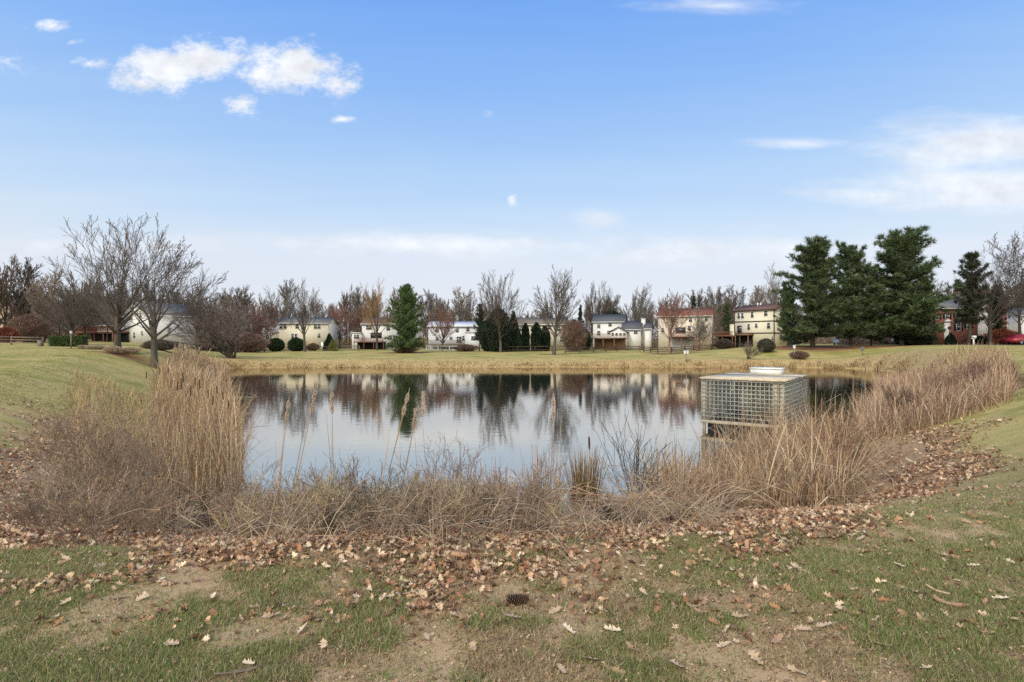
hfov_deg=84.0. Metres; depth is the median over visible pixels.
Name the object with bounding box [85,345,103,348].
dry shrub
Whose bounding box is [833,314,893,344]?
white porch house
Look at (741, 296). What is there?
bare tree
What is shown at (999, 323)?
pine tree
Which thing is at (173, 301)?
bare tree
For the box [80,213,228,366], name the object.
bare tree
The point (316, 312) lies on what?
bare tree
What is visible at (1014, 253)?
bare tree
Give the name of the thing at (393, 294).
bare tree
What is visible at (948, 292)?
bare tree
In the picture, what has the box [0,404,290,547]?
brush tangle
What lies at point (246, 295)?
bare tree
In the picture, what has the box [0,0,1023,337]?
sky
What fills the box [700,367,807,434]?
wire cage
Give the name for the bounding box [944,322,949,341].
door
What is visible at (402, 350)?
bare shrub
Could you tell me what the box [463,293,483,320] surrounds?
bare tree
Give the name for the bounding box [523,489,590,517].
grass tussock
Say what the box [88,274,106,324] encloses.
bare tree
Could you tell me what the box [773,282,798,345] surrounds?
pine tree
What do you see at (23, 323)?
bare shrub
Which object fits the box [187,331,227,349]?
bare shrub
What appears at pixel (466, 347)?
bare shrub
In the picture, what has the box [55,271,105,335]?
bare tree
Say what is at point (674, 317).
bare tree
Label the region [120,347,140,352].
dry shrub
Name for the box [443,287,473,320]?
bare tree
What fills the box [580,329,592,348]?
evergreen shrub
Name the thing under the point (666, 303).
bare tree
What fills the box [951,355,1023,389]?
bare shrub
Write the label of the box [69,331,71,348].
nest box
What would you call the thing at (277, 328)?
white house
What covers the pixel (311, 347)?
bare shrub
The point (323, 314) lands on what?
bare tree
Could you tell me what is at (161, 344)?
bare shrub
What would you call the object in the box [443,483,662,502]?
fallen stem
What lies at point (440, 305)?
bare tree
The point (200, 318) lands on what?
bare tree
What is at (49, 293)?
bare tree
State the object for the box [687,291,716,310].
bare tree
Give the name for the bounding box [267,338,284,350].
evergreen shrub
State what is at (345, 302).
bare tree
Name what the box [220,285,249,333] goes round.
bare tree
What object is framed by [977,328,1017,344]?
bare shrub
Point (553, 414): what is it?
cattail
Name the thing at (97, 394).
dry grass
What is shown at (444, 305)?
bare tree
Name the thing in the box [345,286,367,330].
bare tree
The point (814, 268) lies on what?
pine tree
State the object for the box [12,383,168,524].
bare shrub
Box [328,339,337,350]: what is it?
evergreen shrub
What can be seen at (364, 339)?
white house
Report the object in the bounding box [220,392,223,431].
cattail
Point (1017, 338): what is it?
parked car
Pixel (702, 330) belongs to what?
multistem tree
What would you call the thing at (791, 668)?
oak leaf
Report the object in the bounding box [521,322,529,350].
evergreen shrub
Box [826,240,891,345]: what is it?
pine tree
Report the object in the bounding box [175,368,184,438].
cattail
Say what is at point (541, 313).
bare tree
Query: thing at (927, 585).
stick
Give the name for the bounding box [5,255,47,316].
bare tree
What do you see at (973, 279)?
pine tree
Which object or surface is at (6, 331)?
bare shrub
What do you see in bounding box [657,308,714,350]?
red roofed house
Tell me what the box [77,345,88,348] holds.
dry shrub
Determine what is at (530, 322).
tan roofed house
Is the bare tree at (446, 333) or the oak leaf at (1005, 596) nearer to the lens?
the oak leaf at (1005, 596)
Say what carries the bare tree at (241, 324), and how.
on the ground at (818, 352)
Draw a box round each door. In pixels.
[737,325,741,332]
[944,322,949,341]
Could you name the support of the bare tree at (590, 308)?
on the ground at (818, 352)
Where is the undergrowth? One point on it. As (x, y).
(823, 340)
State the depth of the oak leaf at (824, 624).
3.19 m
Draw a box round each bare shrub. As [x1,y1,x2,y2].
[0,326,20,341]
[5,313,55,341]
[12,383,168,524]
[51,399,217,502]
[139,339,178,350]
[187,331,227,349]
[198,456,289,509]
[231,332,271,351]
[267,470,362,521]
[305,452,379,496]
[306,342,319,350]
[391,347,419,352]
[393,440,472,496]
[413,431,507,503]
[453,344,479,350]
[558,318,587,350]
[595,409,675,507]
[714,338,734,348]
[788,351,809,358]
[799,393,913,486]
[878,380,940,419]
[922,365,995,395]
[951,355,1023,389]
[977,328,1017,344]
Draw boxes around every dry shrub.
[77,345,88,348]
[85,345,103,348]
[102,345,122,352]
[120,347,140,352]
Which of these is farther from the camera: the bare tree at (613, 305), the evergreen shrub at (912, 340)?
the bare tree at (613, 305)
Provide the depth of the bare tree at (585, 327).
200.72 m
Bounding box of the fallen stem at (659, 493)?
[584,480,752,507]
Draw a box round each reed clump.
[465,457,539,518]
[516,445,574,513]
[553,444,626,509]
[611,447,722,516]
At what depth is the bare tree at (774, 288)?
155.86 m
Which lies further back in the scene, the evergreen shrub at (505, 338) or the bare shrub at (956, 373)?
the evergreen shrub at (505, 338)
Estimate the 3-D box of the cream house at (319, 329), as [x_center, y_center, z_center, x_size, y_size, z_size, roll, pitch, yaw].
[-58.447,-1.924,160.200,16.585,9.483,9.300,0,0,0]
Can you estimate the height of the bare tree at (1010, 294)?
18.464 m
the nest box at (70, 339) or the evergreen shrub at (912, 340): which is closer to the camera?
the nest box at (70, 339)
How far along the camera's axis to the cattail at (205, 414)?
21.25 m
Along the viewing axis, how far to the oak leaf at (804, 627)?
3.15 m
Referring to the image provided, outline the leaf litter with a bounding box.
[0,398,1023,644]
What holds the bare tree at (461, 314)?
on the ground at (818, 352)
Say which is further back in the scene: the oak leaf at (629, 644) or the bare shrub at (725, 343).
the bare shrub at (725, 343)
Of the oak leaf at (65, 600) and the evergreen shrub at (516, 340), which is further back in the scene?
the evergreen shrub at (516, 340)
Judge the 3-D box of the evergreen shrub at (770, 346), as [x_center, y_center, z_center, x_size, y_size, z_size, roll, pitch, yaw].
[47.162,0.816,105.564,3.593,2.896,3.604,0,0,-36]
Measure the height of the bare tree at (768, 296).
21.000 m
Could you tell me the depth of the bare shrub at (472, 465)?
12.08 m
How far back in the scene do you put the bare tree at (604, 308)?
169.87 m
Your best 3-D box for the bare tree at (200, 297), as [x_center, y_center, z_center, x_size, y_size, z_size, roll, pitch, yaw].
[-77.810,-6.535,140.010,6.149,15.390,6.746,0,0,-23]
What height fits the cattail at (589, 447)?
2.166 m
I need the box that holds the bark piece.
[933,594,961,606]
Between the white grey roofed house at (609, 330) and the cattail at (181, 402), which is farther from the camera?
the white grey roofed house at (609, 330)
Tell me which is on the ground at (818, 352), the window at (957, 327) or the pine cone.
the pine cone
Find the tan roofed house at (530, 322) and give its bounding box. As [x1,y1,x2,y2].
[517,318,567,348]
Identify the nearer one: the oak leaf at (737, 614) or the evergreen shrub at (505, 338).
the oak leaf at (737, 614)
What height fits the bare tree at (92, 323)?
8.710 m
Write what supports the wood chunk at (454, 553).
on the leaf litter
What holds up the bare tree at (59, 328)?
on the ground at (818, 352)
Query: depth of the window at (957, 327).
121.96 m
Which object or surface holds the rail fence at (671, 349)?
on the ground at (818, 352)
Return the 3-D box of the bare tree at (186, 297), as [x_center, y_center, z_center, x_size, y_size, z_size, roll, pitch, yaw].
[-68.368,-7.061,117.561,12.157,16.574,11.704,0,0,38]
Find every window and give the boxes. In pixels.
[371,333,381,337]
[456,336,461,342]
[675,327,685,331]
[943,314,950,318]
[954,323,962,330]
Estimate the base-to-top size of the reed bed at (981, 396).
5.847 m
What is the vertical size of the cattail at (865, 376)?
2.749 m
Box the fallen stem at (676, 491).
[604,491,746,504]
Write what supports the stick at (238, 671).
on the ground at (818, 352)
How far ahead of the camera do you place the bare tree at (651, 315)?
194.10 m
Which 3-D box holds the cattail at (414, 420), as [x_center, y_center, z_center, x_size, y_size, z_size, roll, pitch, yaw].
[-2.671,2.815,12.526,0.840,2.984,1.472,9,0,0]
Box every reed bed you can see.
[129,358,305,489]
[154,341,227,392]
[600,376,920,512]
[838,339,1022,440]
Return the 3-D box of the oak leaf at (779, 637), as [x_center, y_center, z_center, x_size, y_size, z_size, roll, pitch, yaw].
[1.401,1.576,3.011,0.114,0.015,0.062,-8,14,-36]
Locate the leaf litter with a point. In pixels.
(776, 518)
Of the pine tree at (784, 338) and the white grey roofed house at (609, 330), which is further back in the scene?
the white grey roofed house at (609, 330)
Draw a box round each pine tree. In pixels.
[382,283,424,352]
[472,303,486,350]
[576,304,584,337]
[691,295,696,307]
[714,305,721,341]
[719,301,733,334]
[769,234,865,347]
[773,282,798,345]
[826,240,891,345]
[860,273,888,344]
[863,223,965,344]
[909,275,944,344]
[951,249,995,344]
[985,286,1013,344]
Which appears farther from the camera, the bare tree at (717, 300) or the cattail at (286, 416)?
the bare tree at (717, 300)
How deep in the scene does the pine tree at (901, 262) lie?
111.61 m
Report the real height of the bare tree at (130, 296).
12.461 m
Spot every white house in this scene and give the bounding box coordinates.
[261,319,280,339]
[351,318,403,349]
[428,321,481,349]
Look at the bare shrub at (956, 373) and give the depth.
30.03 m
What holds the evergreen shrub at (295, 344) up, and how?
on the ground at (818, 352)
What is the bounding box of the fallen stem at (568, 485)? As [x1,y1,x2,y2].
[530,463,607,499]
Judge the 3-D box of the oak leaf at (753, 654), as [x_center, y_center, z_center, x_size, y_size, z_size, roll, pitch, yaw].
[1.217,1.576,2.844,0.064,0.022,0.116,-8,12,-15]
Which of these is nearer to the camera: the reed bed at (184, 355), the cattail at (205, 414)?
the cattail at (205, 414)
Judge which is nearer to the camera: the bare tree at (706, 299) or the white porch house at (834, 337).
the white porch house at (834, 337)
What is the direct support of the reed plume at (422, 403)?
in the pond water
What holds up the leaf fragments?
on the ground at (818, 352)
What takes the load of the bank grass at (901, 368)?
on the ground at (818, 352)
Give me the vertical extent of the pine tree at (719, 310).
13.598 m
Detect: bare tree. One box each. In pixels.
[0,254,45,326]
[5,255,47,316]
[7,302,34,326]
[21,269,68,341]
[22,278,107,334]
[42,213,215,348]
[53,299,67,335]
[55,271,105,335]
[59,291,76,326]
[78,314,92,338]
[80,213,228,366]
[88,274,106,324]
[89,300,108,325]
[92,291,116,341]
[112,285,142,312]
[138,284,158,301]
[150,272,208,315]
[165,285,188,306]
[168,293,223,353]
[187,286,208,322]
[204,294,223,324]
[207,294,232,328]
[211,287,237,347]
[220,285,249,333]
[230,288,259,324]
[235,310,248,333]
[248,295,267,328]
[257,300,276,324]
[261,285,281,338]
[274,278,296,318]
[281,277,318,351]
[306,298,322,316]
[317,302,331,316]
[327,305,344,331]
[328,301,357,347]
[329,285,365,343]
[339,295,356,336]
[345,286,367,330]
[348,306,371,331]
[352,292,381,328]
[357,279,397,349]
[361,289,384,326]
[387,288,419,321]
[393,288,416,321]
[413,293,431,339]
[423,288,448,329]
[424,305,457,350]
[428,298,450,320]
[431,294,457,320]
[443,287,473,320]
[455,303,472,320]
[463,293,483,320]
[463,308,476,320]
[473,270,528,351]
[529,264,580,354]
[533,307,545,317]
[542,297,567,317]
[582,279,614,331]
[583,290,609,329]
[583,312,592,331]
[600,296,620,312]
[601,294,620,312]
[617,286,656,321]
[632,283,653,321]
[637,300,657,332]
[649,289,692,353]
[652,294,671,330]
[662,296,679,308]
[685,289,703,307]
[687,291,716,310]
[695,291,715,309]
[706,286,729,318]
[714,302,733,334]
[715,288,737,308]
[724,285,746,320]
[747,285,768,304]
[760,282,779,303]
[761,263,782,303]
[930,280,946,297]
[942,280,972,301]
[953,244,1023,344]
[954,289,990,302]
[982,230,1023,344]
[1002,280,1020,307]
[1004,274,1023,307]
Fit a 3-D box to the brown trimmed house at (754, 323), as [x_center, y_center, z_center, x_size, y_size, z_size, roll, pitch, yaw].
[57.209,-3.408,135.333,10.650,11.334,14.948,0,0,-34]
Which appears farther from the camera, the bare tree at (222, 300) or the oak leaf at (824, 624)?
the bare tree at (222, 300)
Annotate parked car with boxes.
[833,339,844,344]
[1002,334,1023,344]
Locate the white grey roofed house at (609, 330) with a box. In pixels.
[591,314,653,349]
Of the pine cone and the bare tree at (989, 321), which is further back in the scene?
the bare tree at (989, 321)
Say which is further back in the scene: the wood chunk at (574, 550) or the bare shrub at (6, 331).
the bare shrub at (6, 331)
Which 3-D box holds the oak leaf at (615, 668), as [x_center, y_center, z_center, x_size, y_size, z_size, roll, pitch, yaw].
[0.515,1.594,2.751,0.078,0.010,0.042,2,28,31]
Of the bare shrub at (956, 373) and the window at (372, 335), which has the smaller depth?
the bare shrub at (956, 373)
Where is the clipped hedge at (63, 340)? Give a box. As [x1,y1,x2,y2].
[48,335,88,346]
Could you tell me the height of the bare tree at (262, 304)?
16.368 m
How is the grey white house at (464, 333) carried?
on the ground at (818, 352)
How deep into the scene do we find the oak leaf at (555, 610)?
3.37 m
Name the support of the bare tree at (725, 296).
on the ground at (818, 352)
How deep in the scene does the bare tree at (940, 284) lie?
148.29 m
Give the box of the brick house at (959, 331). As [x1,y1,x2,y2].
[908,299,1007,344]
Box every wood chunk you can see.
[443,550,467,557]
[566,548,580,553]
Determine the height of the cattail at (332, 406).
3.258 m
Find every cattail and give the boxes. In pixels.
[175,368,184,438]
[180,379,187,432]
[185,385,198,444]
[203,390,212,442]
[205,396,215,442]
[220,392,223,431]
[275,400,289,496]
[291,385,317,495]
[326,387,350,491]
[381,388,409,489]
[397,404,418,494]
[527,393,561,485]
[588,437,602,486]
[863,364,866,391]
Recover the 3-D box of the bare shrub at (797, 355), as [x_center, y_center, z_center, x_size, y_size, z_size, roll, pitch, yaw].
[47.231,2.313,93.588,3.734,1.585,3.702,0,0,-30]
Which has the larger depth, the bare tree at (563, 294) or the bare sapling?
the bare tree at (563, 294)
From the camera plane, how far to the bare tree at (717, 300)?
189.56 m
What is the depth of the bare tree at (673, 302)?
206.51 m
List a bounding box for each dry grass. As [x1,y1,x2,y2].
[47,360,178,498]
[48,455,651,526]
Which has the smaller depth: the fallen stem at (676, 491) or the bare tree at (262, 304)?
the fallen stem at (676, 491)
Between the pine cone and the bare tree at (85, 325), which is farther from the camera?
the bare tree at (85, 325)
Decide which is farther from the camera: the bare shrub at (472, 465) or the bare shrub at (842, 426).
the bare shrub at (842, 426)
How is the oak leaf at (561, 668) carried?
on the ground at (818, 352)
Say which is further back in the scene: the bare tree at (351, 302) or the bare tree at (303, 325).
the bare tree at (351, 302)
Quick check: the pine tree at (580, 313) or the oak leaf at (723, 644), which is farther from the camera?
the pine tree at (580, 313)
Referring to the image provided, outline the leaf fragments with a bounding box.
[0,445,1023,681]
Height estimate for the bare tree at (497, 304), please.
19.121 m
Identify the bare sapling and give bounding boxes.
[740,340,762,358]
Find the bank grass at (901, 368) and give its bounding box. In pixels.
[156,349,973,384]
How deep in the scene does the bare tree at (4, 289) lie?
94.87 m
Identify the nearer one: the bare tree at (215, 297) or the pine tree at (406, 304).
the pine tree at (406, 304)
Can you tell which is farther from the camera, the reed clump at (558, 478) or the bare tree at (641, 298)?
the bare tree at (641, 298)
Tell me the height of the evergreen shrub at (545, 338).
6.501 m
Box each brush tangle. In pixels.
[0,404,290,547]
[192,447,728,539]
[589,457,806,517]
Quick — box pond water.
[148,367,915,513]
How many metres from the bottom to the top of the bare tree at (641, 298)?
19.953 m
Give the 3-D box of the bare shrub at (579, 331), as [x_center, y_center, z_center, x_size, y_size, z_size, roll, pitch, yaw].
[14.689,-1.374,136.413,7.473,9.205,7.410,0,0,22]
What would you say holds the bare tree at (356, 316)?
on the ground at (818, 352)
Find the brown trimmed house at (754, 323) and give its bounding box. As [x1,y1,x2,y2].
[712,303,793,347]
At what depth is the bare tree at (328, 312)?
181.01 m
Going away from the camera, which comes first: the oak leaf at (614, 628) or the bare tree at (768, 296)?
the oak leaf at (614, 628)
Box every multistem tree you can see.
[169,290,261,357]
[244,300,289,343]
[683,304,725,350]
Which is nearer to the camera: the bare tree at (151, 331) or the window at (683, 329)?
the bare tree at (151, 331)
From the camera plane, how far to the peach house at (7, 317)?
120.00 m
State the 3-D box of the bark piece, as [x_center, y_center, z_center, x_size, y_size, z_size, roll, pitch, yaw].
[2.629,1.571,3.434,0.034,0.038,0.140,0,3,-44]
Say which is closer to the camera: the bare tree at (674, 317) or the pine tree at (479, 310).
the bare tree at (674, 317)
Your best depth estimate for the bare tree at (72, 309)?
102.58 m
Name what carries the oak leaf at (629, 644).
on the ground at (818, 352)
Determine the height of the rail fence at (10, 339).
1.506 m
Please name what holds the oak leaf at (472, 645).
on the ground at (818, 352)
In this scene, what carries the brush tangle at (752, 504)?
on the ground at (818, 352)
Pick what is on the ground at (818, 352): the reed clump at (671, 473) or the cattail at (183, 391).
the reed clump at (671, 473)
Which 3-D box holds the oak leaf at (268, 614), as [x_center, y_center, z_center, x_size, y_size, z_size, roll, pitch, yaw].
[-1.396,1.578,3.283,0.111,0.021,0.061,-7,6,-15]
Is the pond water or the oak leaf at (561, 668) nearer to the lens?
the oak leaf at (561, 668)
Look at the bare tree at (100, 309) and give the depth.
103.11 m
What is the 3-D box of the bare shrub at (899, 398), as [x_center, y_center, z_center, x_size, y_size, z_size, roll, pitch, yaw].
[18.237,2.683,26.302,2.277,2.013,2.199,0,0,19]
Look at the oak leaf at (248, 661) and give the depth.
2.79 m
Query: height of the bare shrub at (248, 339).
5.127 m
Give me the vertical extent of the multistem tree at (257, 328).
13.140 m
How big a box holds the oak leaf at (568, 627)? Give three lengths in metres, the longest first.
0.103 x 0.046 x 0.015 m
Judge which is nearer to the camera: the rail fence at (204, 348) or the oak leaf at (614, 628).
the oak leaf at (614, 628)
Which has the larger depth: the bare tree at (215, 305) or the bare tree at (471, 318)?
the bare tree at (471, 318)
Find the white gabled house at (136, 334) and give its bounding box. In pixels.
[75,301,196,346]
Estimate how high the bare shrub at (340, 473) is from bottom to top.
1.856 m
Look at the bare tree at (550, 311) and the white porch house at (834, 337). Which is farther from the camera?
the bare tree at (550, 311)
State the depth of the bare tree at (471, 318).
182.10 m
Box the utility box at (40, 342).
[37,340,43,345]
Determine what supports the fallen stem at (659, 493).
on the ground at (818, 352)
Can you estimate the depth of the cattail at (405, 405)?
12.27 m
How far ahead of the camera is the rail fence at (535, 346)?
133.47 m
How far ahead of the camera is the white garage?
123.43 m
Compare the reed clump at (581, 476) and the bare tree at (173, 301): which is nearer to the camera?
the reed clump at (581, 476)
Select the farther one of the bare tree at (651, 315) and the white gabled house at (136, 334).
the bare tree at (651, 315)
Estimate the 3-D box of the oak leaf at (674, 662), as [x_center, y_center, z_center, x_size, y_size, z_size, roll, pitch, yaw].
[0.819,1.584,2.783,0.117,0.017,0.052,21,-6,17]
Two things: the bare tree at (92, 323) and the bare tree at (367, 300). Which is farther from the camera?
the bare tree at (367, 300)
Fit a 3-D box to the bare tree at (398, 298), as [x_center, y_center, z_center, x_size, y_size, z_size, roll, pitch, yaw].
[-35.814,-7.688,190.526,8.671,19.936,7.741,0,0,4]
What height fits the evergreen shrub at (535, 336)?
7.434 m
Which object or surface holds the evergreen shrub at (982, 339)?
on the ground at (818, 352)
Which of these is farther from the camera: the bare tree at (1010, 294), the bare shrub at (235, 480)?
the bare tree at (1010, 294)
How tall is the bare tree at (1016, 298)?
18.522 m
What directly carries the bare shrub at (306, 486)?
on the ground at (818, 352)
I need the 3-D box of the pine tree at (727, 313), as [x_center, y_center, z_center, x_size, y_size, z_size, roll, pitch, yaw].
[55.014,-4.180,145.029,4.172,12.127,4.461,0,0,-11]
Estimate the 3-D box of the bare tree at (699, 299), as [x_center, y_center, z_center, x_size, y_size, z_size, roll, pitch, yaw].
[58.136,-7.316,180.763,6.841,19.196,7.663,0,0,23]
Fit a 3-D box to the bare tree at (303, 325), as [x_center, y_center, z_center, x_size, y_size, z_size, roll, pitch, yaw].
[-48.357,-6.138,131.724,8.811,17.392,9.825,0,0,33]
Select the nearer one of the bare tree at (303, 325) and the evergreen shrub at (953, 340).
the evergreen shrub at (953, 340)
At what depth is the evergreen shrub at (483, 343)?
132.14 m
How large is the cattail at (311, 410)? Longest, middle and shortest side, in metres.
3.458 x 0.604 x 0.414 m
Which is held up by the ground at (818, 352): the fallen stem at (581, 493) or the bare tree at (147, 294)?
the bare tree at (147, 294)
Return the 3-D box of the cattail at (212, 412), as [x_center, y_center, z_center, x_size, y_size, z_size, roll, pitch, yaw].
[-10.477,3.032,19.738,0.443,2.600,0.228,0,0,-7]
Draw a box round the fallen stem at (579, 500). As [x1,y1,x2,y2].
[501,499,638,501]
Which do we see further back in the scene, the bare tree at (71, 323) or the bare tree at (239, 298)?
the bare tree at (239, 298)
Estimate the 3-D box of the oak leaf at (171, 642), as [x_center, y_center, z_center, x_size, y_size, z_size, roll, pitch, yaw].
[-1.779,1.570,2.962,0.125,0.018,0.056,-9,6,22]
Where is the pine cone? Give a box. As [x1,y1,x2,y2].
[505,593,529,605]
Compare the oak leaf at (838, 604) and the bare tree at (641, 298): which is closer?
the oak leaf at (838, 604)
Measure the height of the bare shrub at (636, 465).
2.440 m
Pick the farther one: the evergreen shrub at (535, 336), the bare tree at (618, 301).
the bare tree at (618, 301)
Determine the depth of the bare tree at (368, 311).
193.93 m
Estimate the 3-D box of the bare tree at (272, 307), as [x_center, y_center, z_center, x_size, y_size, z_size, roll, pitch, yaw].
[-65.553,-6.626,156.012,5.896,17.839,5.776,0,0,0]
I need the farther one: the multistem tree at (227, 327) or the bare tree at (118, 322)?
the multistem tree at (227, 327)
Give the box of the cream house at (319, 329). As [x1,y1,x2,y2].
[271,317,338,348]
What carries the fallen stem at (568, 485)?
on the grass tussock
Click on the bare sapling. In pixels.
(748, 350)
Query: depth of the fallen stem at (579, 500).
8.32 m
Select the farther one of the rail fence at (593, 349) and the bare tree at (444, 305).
the bare tree at (444, 305)
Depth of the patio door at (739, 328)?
135.36 m
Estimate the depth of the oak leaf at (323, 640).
2.98 m
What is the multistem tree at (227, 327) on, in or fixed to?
on the ground at (818, 352)
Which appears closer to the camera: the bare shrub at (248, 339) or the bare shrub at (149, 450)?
the bare shrub at (149, 450)
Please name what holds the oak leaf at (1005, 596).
on the ground at (818, 352)
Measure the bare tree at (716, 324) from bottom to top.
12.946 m
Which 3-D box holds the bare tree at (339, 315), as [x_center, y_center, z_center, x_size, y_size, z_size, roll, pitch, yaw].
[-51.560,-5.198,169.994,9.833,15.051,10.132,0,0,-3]
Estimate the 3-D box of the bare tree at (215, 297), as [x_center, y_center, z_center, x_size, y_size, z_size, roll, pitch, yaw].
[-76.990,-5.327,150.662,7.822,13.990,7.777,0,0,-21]
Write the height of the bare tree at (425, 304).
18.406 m
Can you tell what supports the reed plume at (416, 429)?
in the pond water
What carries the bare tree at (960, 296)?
on the ground at (818, 352)
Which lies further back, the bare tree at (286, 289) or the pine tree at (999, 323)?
the bare tree at (286, 289)
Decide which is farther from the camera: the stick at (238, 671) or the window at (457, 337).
the window at (457, 337)
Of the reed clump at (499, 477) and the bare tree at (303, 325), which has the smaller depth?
the reed clump at (499, 477)
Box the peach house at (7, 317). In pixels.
[0,302,49,334]
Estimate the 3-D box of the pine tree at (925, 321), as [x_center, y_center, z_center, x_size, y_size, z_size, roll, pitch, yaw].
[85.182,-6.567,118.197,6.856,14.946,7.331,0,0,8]
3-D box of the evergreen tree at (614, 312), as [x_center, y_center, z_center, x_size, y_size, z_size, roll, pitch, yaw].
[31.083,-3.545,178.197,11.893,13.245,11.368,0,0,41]
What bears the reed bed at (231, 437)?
on the ground at (818, 352)
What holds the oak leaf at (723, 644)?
on the ground at (818, 352)
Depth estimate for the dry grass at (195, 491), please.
10.18 m
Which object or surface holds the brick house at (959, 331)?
on the ground at (818, 352)
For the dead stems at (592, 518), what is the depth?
5.09 m
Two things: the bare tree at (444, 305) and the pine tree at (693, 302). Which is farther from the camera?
the bare tree at (444, 305)
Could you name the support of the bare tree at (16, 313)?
on the ground at (818, 352)
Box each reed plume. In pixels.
[412,408,418,467]
[419,391,426,477]
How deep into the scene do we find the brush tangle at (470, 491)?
5.50 m
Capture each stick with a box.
[215,665,260,674]
[925,583,949,593]
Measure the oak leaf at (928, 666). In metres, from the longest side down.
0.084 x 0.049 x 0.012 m
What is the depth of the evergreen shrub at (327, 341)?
139.64 m
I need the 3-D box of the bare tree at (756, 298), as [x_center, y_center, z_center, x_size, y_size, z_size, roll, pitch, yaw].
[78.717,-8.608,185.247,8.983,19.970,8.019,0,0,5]
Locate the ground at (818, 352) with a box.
[0,338,1023,681]
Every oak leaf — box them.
[59,597,70,604]
[94,562,105,567]
[163,638,178,645]
[242,659,254,663]
[262,610,279,617]
[318,638,327,647]
[469,641,477,649]
[549,606,561,613]
[557,663,565,672]
[563,622,574,633]
[604,624,620,630]
[611,667,624,674]
[626,641,637,650]
[670,659,689,670]
[716,641,730,646]
[730,611,748,617]
[747,649,763,663]
[770,633,782,642]
[786,663,805,673]
[794,623,810,629]
[816,621,831,626]
[835,602,843,609]
[916,664,932,667]
[992,595,1008,598]
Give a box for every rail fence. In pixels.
[0,336,43,344]
[165,341,264,351]
[503,346,568,351]
[565,346,639,352]
[643,344,715,352]
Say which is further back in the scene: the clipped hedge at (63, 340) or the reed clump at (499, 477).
the clipped hedge at (63, 340)
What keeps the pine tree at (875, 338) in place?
on the ground at (818, 352)
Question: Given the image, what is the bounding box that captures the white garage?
[1007,308,1023,333]
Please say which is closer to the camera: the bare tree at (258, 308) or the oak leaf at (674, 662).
the oak leaf at (674, 662)
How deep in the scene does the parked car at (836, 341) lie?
139.11 m
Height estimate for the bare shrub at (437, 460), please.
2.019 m
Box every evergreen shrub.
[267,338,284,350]
[287,337,302,350]
[322,333,332,350]
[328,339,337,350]
[477,321,496,351]
[481,307,513,351]
[505,310,523,351]
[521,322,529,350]
[530,322,541,350]
[541,325,550,350]
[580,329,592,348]
[756,338,775,352]
[890,332,937,344]
[944,332,958,344]
[971,335,987,344]
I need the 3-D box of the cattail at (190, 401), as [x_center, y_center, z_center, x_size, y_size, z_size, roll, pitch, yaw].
[-11.841,2.878,20.718,0.919,2.910,0.305,0,0,3]
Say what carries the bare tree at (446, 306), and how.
on the ground at (818, 352)
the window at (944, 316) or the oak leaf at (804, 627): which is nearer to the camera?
the oak leaf at (804, 627)
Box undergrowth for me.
[36,315,898,351]
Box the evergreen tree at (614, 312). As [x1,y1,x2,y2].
[590,310,620,333]
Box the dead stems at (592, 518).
[84,447,827,582]
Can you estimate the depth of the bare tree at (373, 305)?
181.15 m

